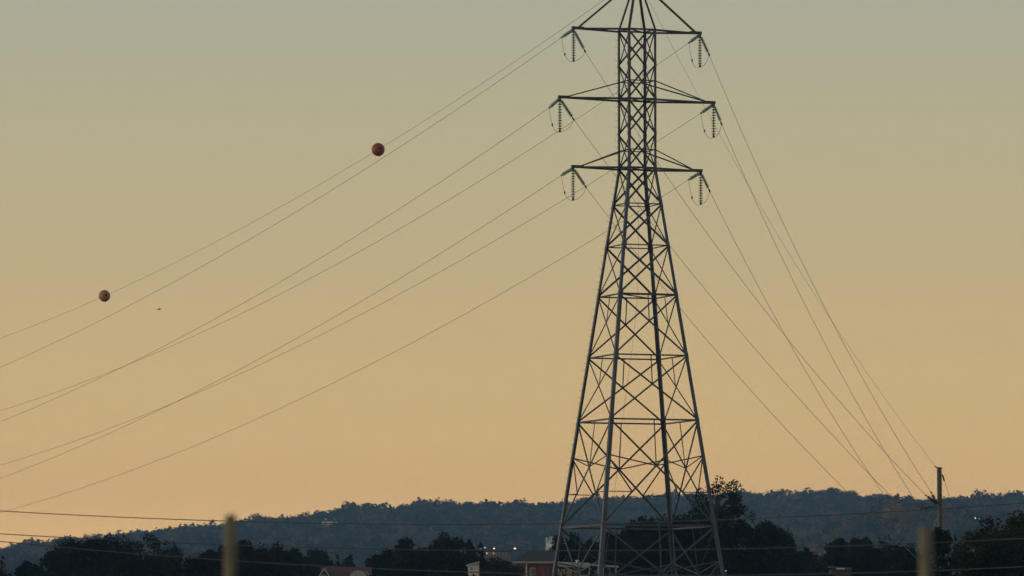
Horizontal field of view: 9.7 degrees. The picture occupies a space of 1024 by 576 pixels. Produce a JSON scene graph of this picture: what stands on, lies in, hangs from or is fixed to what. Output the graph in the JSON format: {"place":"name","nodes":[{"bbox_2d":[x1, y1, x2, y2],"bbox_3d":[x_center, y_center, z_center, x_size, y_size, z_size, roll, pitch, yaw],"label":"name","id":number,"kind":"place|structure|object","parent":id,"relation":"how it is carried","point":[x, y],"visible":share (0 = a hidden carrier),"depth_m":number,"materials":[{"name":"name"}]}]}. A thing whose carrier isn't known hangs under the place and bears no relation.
{"place":"outdoors","nodes":[
{"label":"outdoors","id":0,"kind":"place"},
{"bbox_2d":[0,0,1023,548],"label":"sky","id":1,"kind":"structure","parent":0,"point":[885,138],"materials":[{"name":"orange"}]},
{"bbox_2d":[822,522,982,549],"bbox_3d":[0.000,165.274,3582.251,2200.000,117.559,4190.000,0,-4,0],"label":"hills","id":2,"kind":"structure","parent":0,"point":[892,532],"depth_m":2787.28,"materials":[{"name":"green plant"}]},
{"bbox_2d":[0,487,1023,575],"bbox_3d":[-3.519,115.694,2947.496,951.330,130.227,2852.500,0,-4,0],"label":"hillside forest","id":3,"kind":"object","parent":2,"relation":"on","point":[810,531],"visible":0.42,"depth_m":3676.83,"materials":[{"name":"green plant"}]},
{"bbox_2d":[545,536,564,549],"bbox_3d":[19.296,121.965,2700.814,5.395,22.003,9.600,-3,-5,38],"label":"white house","id":4,"kind":"structure","parent":2,"relation":"on","point":[548,543],"depth_m":2698.71,"materials":[{"name":"white paint"}]},
{"bbox_3d":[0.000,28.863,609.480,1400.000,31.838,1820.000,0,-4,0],"label":"ground","id":5,"kind":"structure","parent":0,"visible":0},
{"bbox_2d":[14,560,43,575],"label":"broadleaf tree","id":6,"kind":"object","parent":5,"relation":"on","point":[26,568],"visible":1,"depth_m":618.87,"materials":[{"name":"green plant"}]},
{"bbox_2d":[38,548,71,575],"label":"broadleaf tree","id":7,"kind":"object","parent":5,"relation":"on","point":[46,556],"visible":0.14,"depth_m":598.47,"materials":[{"name":"green plant"}]},
{"bbox_2d":[41,535,127,575],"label":"broadleaf tree","id":8,"kind":"object","parent":5,"relation":"on","point":[76,560],"visible":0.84,"depth_m":587.70,"materials":[{"name":"green plant"}]},
{"bbox_2d":[87,533,148,567],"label":"broadleaf tree","id":9,"kind":"object","parent":5,"relation":"on","point":[121,546],"visible":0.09,"depth_m":614.10,"materials":[{"name":"green plant"}]},
{"bbox_2d":[82,552,175,575],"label":"broadleaf tree","id":10,"kind":"object","parent":5,"relation":"on","point":[141,566],"visible":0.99,"depth_m":519.27,"materials":[{"name":"green plant"}]},
{"bbox_2d":[123,532,183,571],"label":"open crowned tree","id":11,"kind":"object","parent":5,"relation":"on","point":[156,545],"visible":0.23,"depth_m":599.87,"materials":[{"name":"green plant"}]},
{"bbox_2d":[154,541,181,565],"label":"open crowned tree","id":12,"kind":"object","parent":5,"relation":"on","point":[166,554],"visible":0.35,"depth_m":584.44,"materials":[{"name":"green plant"}]},
{"bbox_2d":[159,553,223,575],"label":"broadleaf tree","id":13,"kind":"object","parent":5,"relation":"on","point":[192,565],"visible":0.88,"depth_m":538.66,"materials":[{"name":"green plant"}]},
{"bbox_2d":[197,545,223,572],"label":"broadleaf tree","id":14,"kind":"object","parent":5,"relation":"on","point":[210,554],"visible":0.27,"depth_m":639.54,"materials":[{"name":"green plant"}]},
{"bbox_2d":[204,556,252,575],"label":"broadleaf tree","id":15,"kind":"object","parent":5,"relation":"on","point":[214,566],"visible":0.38,"depth_m":558.79,"materials":[{"name":"green plant"}]},
{"bbox_2d":[224,514,236,575],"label":"fence post","id":16,"kind":"object","parent":5,"relation":"on","point":[230,548],"visible":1,"depth_m":31.96,"materials":[{"name":"brown wood"}]},
{"bbox_2d":[222,539,267,567],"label":"broadleaf tree","id":17,"kind":"object","parent":5,"relation":"on","point":[246,553],"visible":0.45,"depth_m":628.27,"materials":[{"name":"green plant"}]},
{"bbox_2d":[239,554,287,575],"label":"broadleaf tree","id":18,"kind":"object","parent":5,"relation":"on","point":[265,569],"visible":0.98,"depth_m":559.05,"materials":[{"name":"green plant"}]},
{"bbox_2d":[266,541,306,575],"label":"broadleaf tree","id":19,"kind":"object","parent":5,"relation":"on","point":[293,555],"visible":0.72,"depth_m":638.25,"materials":[{"name":"green plant"}]},
{"bbox_2d":[301,548,335,575],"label":"broadleaf tree","id":20,"kind":"object","parent":5,"relation":"on","point":[321,558],"visible":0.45,"depth_m":758.77,"materials":[{"name":"green plant"}]},
{"bbox_2d":[319,567,371,575],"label":"cottage","id":21,"kind":"structure","parent":5,"relation":"on","point":[334,571],"depth_m":700.94,"materials":[{"name":"red paint"}]},
{"bbox_2d":[338,554,355,566],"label":"open crowned tree","id":22,"kind":"object","parent":5,"relation":"on","point":[347,563],"visible":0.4,"depth_m":769.29,"materials":[{"name":"green plant"}]},
{"bbox_2d":[364,551,385,574],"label":"broadleaf tree","id":23,"kind":"object","parent":5,"relation":"on","point":[374,560],"visible":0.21,"depth_m":739.13,"materials":[{"name":"green plant"}]},
{"bbox_2d":[373,548,396,574],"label":"broadleaf tree","id":24,"kind":"object","parent":5,"relation":"on","point":[386,559],"visible":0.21,"depth_m":639.12,"materials":[{"name":"green plant"}]},
{"bbox_2d":[390,536,432,568],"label":"broadleaf tree","id":25,"kind":"object","parent":5,"relation":"on","point":[407,542],"visible":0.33,"depth_m":629.04,"materials":[{"name":"green plant"}]},
{"bbox_2d":[375,554,467,575],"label":"broadleaf tree","id":26,"kind":"object","parent":5,"relation":"on","point":[420,565],"visible":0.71,"depth_m":539.17,"materials":[{"name":"green plant"}]},
{"bbox_2d":[418,530,477,574],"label":"broadleaf tree","id":27,"kind":"object","parent":5,"relation":"on","point":[441,544],"visible":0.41,"depth_m":614.33,"materials":[{"name":"green plant"}]},
{"bbox_2d":[449,564,467,575],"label":"broadleaf tree","id":28,"kind":"object","parent":5,"relation":"on","point":[459,568],"visible":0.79,"depth_m":519.03,"materials":[{"name":"green plant"}]},
{"bbox_2d":[451,539,484,571],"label":"open crowned tree","id":29,"kind":"object","parent":5,"relation":"on","point":[469,546],"visible":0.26,"depth_m":628.93,"materials":[{"name":"green plant"}]},
{"bbox_2d":[466,562,479,575],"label":"white shed","id":30,"kind":"structure","parent":5,"relation":"on","point":[473,567],"depth_m":499.59,"materials":[{"name":"white paint"}]},
{"bbox_2d":[0,565,953,575],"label":"undergrowth","id":31,"kind":"object","parent":5,"relation":"on","point":[435,573],"visible":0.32,"depth_m":491.99,"materials":[{"name":"green plant"}]},
{"bbox_2d":[476,554,493,571],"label":"open crowned tree","id":32,"kind":"object","parent":5,"relation":"on","point":[481,559],"visible":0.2,"depth_m":639.12,"materials":[{"name":"green plant"}]},
{"bbox_2d":[484,551,510,567],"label":"roadside building","id":33,"kind":"structure","parent":5,"relation":"on","point":[504,555],"depth_m":1399.10,"materials":[{"name":"grey paint"}]},
{"bbox_2d":[479,556,524,575],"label":"broadleaf tree","id":34,"kind":"object","parent":5,"relation":"on","point":[499,567],"visible":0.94,"depth_m":538.96,"materials":[{"name":"green plant"}]},
{"bbox_2d":[0,503,1022,524],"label":"line wire","id":35,"kind":"object","parent":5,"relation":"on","point":[525,524],"visible":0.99,"depth_m":203.09,"materials":[{"name":"black metal"}]},
{"bbox_2d":[0,533,1023,550],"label":"line wire","id":36,"kind":"object","parent":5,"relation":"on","point":[519,550],"visible":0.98,"depth_m":203.02,"materials":[{"name":"black metal"}]},
{"bbox_2d":[0,541,1023,575],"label":"line wire","id":37,"kind":"object","parent":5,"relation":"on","point":[520,573],"visible":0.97,"depth_m":202.95,"materials":[{"name":"black metal"}]},
{"bbox_2d":[511,551,555,575],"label":"brick house","id":38,"kind":"structure","parent":5,"relation":"on","point":[540,563],"depth_m":599.54,"materials":[{"name":"red brick"}]},
{"bbox_2d":[549,532,579,571],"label":"broadleaf tree","id":39,"kind":"object","parent":5,"relation":"on","point":[563,555],"visible":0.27,"depth_m":659.15,"materials":[{"name":"green plant"}]},
{"bbox_2d":[568,538,605,575],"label":"broadleaf tree","id":40,"kind":"object","parent":5,"relation":"on","point":[590,559],"visible":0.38,"depth_m":639.03,"materials":[{"name":"green plant"}]},
{"bbox_2d":[558,560,618,575],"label":"tin roofed shelter","id":41,"kind":"object","parent":5,"relation":"on","point":[567,571],"visible":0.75,"depth_m":445.34,"materials":[{"name":"white metal"}]},
{"bbox_2d":[597,531,624,575],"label":"broadleaf tree","id":42,"kind":"object","parent":5,"relation":"on","point":[611,539],"visible":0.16,"depth_m":648.94,"materials":[{"name":"green plant"}]},
{"bbox_2d":[613,530,627,555],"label":"open crowned tree","id":43,"kind":"object","parent":5,"relation":"on","point":[622,537],"visible":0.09,"depth_m":639.25,"materials":[{"name":"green plant"}]},
{"bbox_2d":[549,0,724,575],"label":"transmission tower","id":44,"kind":"structure","parent":5,"relation":"on","point":[630,100],"depth_m":421.21,"materials":[{"name":"metal"}]},
{"bbox_2d":[2,1,601,337],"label":"shield wire","id":45,"kind":"object","parent":44,"relation":"attached to","point":[326,180],"visible":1,"depth_m":479.16,"materials":[{"name":"metal"}]},
{"bbox_2d":[99,290,109,301],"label":"marker ball","id":46,"kind":"object","parent":45,"relation":"attached to","point":[104,296],"visible":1,"depth_m":532.49,"materials":[{"name":"plastic"}]},
{"bbox_2d":[372,143,384,155],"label":"marker ball","id":47,"kind":"object","parent":45,"relation":"attached to","point":[377,150],"visible":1,"depth_m":469.36,"materials":[{"name":"red plastic"}]},
{"bbox_2d":[558,101,561,132],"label":"suspension insulator","id":48,"kind":"object","parent":44,"relation":"hanging from","point":[559,115],"visible":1,"depth_m":419.85,"materials":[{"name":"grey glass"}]},
{"bbox_2d":[560,98,574,119],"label":"strain insulator","id":49,"kind":"object","parent":44,"relation":"attached to","point":[566,109],"visible":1,"depth_m":419.14,"materials":[{"name":"green glass"}]},
{"bbox_2d":[574,120,950,555],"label":"conductor","id":50,"kind":"object","parent":49,"relation":"attached to","point":[733,323],"visible":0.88,"depth_m":399.44,"materials":[{"name":"metal"}]},
{"bbox_2d":[571,32,575,61],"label":"suspension insulator","id":51,"kind":"object","parent":44,"relation":"hanging from","point":[573,47],"visible":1,"depth_m":420.54,"materials":[{"name":"grey glass"}]},
{"bbox_2d":[574,30,585,52],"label":"strain insulator","id":52,"kind":"object","parent":44,"relation":"attached to","point":[579,41],"visible":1,"depth_m":419.91,"materials":[{"name":"green glass"}]},
{"bbox_2d":[586,53,920,489],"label":"conductor","id":53,"kind":"object","parent":52,"relation":"attached to","point":[743,282],"visible":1,"depth_m":404.43,"materials":[{"name":"metal"}]},
{"bbox_2d":[603,9,642,572],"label":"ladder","id":54,"kind":"object","parent":44,"relation":"hanging from","point":[638,255],"visible":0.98,"depth_m":420.65,"materials":[{"name":"metal"}]},
{"bbox_2d":[699,175,702,204],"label":"suspension insulator","id":55,"kind":"object","parent":44,"relation":"hanging from","point":[700,188],"visible":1,"depth_m":423.09,"materials":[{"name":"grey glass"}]},
{"bbox_2d":[712,107,715,137],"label":"suspension insulator","id":56,"kind":"object","parent":44,"relation":"hanging from","point":[713,120],"visible":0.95,"depth_m":423.76,"materials":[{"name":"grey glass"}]},
{"bbox_2d":[588,190,914,556],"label":"conductor","id":57,"kind":"object","parent":44,"relation":"attached to","point":[736,374],"visible":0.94,"depth_m":401.88,"materials":[{"name":"metal"}]},
{"bbox_2d":[649,1,932,462],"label":"shield wire","id":58,"kind":"object","parent":44,"relation":"attached to","point":[777,234],"visible":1,"depth_m":405.82,"materials":[{"name":"metal"}]},
{"bbox_2d":[597,539,676,575],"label":"broadleaf tree","id":59,"kind":"object","parent":5,"relation":"on","point":[627,557],"visible":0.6,"depth_m":558.17,"materials":[{"name":"green plant"}]},
{"bbox_2d":[624,515,657,549],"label":"broadleaf tree","id":60,"kind":"object","parent":5,"relation":"on","point":[634,536],"visible":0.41,"depth_m":618.52,"materials":[{"name":"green plant"}]},
{"bbox_2d":[641,513,696,562],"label":"broadleaf tree","id":61,"kind":"object","parent":5,"relation":"on","point":[665,539],"visible":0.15,"depth_m":608.88,"materials":[{"name":"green plant"}]},
{"bbox_2d":[657,527,726,574],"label":"broadleaf tree","id":62,"kind":"object","parent":5,"relation":"on","point":[686,540],"visible":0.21,"depth_m":548.98,"materials":[{"name":"green plant"}]},
{"bbox_2d":[681,493,720,544],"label":"open crowned tree","id":63,"kind":"object","parent":5,"relation":"on","point":[699,522],"visible":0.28,"depth_m":569.80,"materials":[{"name":"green plant"}]},
{"bbox_2d":[692,505,742,549],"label":"broadleaf tree","id":64,"kind":"object","parent":5,"relation":"on","point":[695,523],"visible":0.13,"depth_m":598.90,"materials":[{"name":"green plant"}]},
{"bbox_2d":[686,475,751,545],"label":"open crowned tree","id":65,"kind":"object","parent":5,"relation":"on","point":[736,497],"visible":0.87,"depth_m":559.76,"materials":[{"name":"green plant"}]},
{"bbox_2d":[677,544,778,575],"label":"broadleaf tree","id":66,"kind":"object","parent":5,"relation":"on","point":[740,567],"visible":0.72,"depth_m":498.73,"materials":[{"name":"green plant"}]},
{"bbox_2d":[718,496,755,546],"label":"open crowned tree","id":67,"kind":"object","parent":5,"relation":"on","point":[732,517],"visible":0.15,"depth_m":574.36,"materials":[{"name":"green plant"}]},
{"bbox_2d":[719,518,769,574],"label":"broadleaf tree","id":68,"kind":"object","parent":5,"relation":"on","point":[733,537],"visible":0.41,"depth_m":559.07,"materials":[{"name":"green plant"}]},
{"bbox_2d":[742,519,794,575],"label":"broadleaf tree","id":69,"kind":"object","parent":5,"relation":"on","point":[770,533],"visible":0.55,"depth_m":568.81,"materials":[{"name":"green plant"}]},
{"bbox_2d":[764,537,800,571],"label":"broadleaf tree","id":70,"kind":"object","parent":5,"relation":"on","point":[794,558],"visible":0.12,"depth_m":579.47,"materials":[{"name":"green plant"}]},
{"bbox_2d":[799,554,835,575],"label":"broadleaf tree","id":71,"kind":"object","parent":5,"relation":"on","point":[815,563],"visible":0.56,"depth_m":599.20,"materials":[{"name":"green plant"}]},
{"bbox_2d":[788,550,859,575],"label":"broadleaf tree","id":72,"kind":"object","parent":5,"relation":"on","point":[800,564],"visible":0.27,"depth_m":607.58,"materials":[{"name":"green plant"}]},
{"bbox_2d":[824,538,845,556],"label":"broadleaf tree","id":73,"kind":"object","parent":5,"relation":"on","point":[836,542],"visible":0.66,"depth_m":688.96,"materials":[{"name":"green plant"}]},
{"bbox_2d":[828,566,851,575],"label":"flat shed","id":74,"kind":"structure","parent":5,"relation":"on","point":[840,570],"depth_m":519.57,"materials":[{"name":"grey metal"}]},
{"bbox_2d":[820,554,877,575],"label":"broadleaf tree","id":75,"kind":"object","parent":5,"relation":"on","point":[848,563],"visible":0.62,"depth_m":539.35,"materials":[{"name":"green plant"}]},
{"bbox_2d":[823,545,882,574],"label":"broadleaf tree","id":76,"kind":"object","parent":5,"relation":"on","point":[859,551],"visible":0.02,"depth_m":638.83,"materials":[{"name":"green plant"}]},
{"bbox_2d":[845,536,873,556],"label":"broadleaf tree","id":77,"kind":"object","parent":5,"relation":"on","point":[855,541],"visible":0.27,"depth_m":679.26,"materials":[{"name":"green plant"}]},
{"bbox_2d":[852,546,905,575],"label":"broadleaf tree","id":78,"kind":"object","parent":5,"relation":"on","point":[883,565],"visible":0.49,"depth_m":558.70,"materials":[{"name":"green plant"}]},
{"bbox_2d":[876,534,896,563],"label":"open crowned tree","id":79,"kind":"object","parent":5,"relation":"on","point":[887,548],"visible":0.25,"depth_m":599.64,"materials":[{"name":"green plant"}]},
{"bbox_2d":[853,544,951,572],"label":"broadleaf tree","id":80,"kind":"object","parent":5,"relation":"on","point":[903,548],"visible":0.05,"depth_m":618.58,"materials":[{"name":"green plant"}]},
{"bbox_2d":[891,540,915,559],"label":"open crowned tree","id":81,"kind":"object","parent":5,"relation":"on","point":[902,552],"visible":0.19,"depth_m":589.50,"materials":[{"name":"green plant"}]},
{"bbox_2d":[882,548,933,575],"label":"broadleaf tree","id":82,"kind":"object","parent":5,"relation":"on","point":[907,565],"visible":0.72,"depth_m":419.48,"materials":[{"name":"green plant"}]},
{"bbox_2d":[919,527,932,575],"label":"fence post","id":83,"kind":"object","parent":5,"relation":"on","point":[925,551],"visible":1,"depth_m":31.95,"materials":[{"name":"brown wood"}]},
{"bbox_2d":[920,466,942,574],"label":"utility pole","id":84,"kind":"object","parent":5,"relation":"on","point":[938,502],"visible":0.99,"depth_m":388.86,"materials":[{"name":"grey wood"}]},
{"bbox_2d":[933,526,952,575],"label":"broadleaf tree","id":85,"kind":"object","parent":5,"relation":"on","point":[939,535],"visible":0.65,"depth_m":371.39,"materials":[{"name":"green plant"}]},
{"bbox_2d":[933,546,970,575],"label":"broadleaf tree","id":86,"kind":"object","parent":5,"relation":"on","point":[944,561],"visible":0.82,"depth_m":349.70,"materials":[{"name":"green plant"}]},
{"bbox_2d":[942,535,962,575],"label":"open crowned tree","id":87,"kind":"object","parent":5,"relation":"on","point":[955,538],"visible":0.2,"depth_m":374.86,"materials":[{"name":"green plant"}]},
{"bbox_2d":[947,526,990,575],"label":"broadleaf tree","id":88,"kind":"object","parent":5,"relation":"on","point":[957,555],"visible":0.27,"depth_m":349.42,"materials":[{"name":"green plant"}]},
{"bbox_2d":[960,543,1022,575],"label":"broadleaf tree","id":89,"kind":"object","parent":5,"relation":"on","point":[984,572],"visible":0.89,"depth_m":319.55,"materials":[{"name":"green plant"}]},
{"bbox_2d":[960,513,1022,574],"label":"broadleaf tree","id":90,"kind":"object","parent":5,"relation":"on","point":[989,529],"visible":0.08,"depth_m":344.78,"materials":[{"name":"green plant"}]},
{"bbox_2d":[973,521,1023,574],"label":"broadleaf tree","id":91,"kind":"object","parent":5,"relation":"on","point":[1003,544],"visible":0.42,"depth_m":328.95,"materials":[{"name":"green plant"}]},
{"bbox_2d":[986,509,1023,569],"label":"broadleaf tree","id":92,"kind":"object","parent":5,"relation":"on","point":[1014,520],"visible":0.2,"depth_m":339.86,"materials":[{"name":"green plant"}]},
{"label":"strain insulator","id":93,"kind":"object","parent":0,"visible":0},
{"bbox_2d":[4,39,558,365],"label":"conductor","id":94,"kind":"object","parent":93,"relation":"attached to","point":[306,205],"visible":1,"depth_m":468.63,"materials":[{"name":"metal"}]},
{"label":"strain insulator","id":95,"kind":"object","parent":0,"visible":0},
{"bbox_2d":[3,109,546,420],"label":"conductor","id":96,"kind":"object","parent":95,"relation":"attached to","point":[299,270],"visible":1,"depth_m":466.49,"materials":[{"name":"metal"}]},
{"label":"strain insulator","id":97,"kind":"object","parent":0,"visible":0},
{"bbox_2d":[0,176,559,478],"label":"conductor","id":98,"kind":"object","parent":97,"relation":"attached to","point":[301,335],"visible":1,"depth_m":470.23,"materials":[{"name":"metal"}]},
{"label":"strain insulator","id":99,"kind":"object","parent":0,"visible":0},
{"bbox_2d":[0,43,687,410],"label":"conductor","id":100,"kind":"object","parent":99,"relation":"attached to","point":[352,255],"visible":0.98,"depth_m":484.87,"materials":[{"name":"metal"}]},
{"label":"strain insulator","id":101,"kind":"object","parent":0,"visible":0},
{"bbox_2d":[2,115,697,464],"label":"conductor","id":102,"kind":"object","parent":101,"relation":"attached to","point":[364,312],"visible":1,"depth_m":486.55,"materials":[{"name":"metal"}]},
{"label":"strain insulator","id":103,"kind":"object","parent":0,"visible":0},
{"bbox_2d":[0,180,687,512],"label":"conductor","id":104,"kind":"object","parent":103,"relation":"attached to","point":[364,367],"visible":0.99,"depth_m":484.46,"materials":[{"name":"metal"}]},
{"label":"strain insulator","id":105,"kind":"object","parent":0,"visible":0},
{"bbox_2d":[710,58,930,491],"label":"conductor","id":106,"kind":"object","parent":105,"relation":"attached to","point":[811,281],"visible":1,"depth_m":406.26,"materials":[{"name":"metal"}]},
{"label":"strain insulator","id":107,"kind":"object","parent":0,"visible":0},
{"bbox_2d":[722,126,919,507],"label":"conductor","id":108,"kind":"object","parent":107,"relation":"attached to","point":[813,321],"visible":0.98,"depth_m":406.42,"materials":[{"name":"metal"}]},
{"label":"strain insulator","id":109,"kind":"object","parent":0,"visible":0},
{"bbox_2d":[710,192,935,566],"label":"conductor","id":110,"kind":"object","parent":109,"relation":"attached to","point":[810,379],"visible":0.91,"depth_m":410.40,"materials":[{"name":"metal"}]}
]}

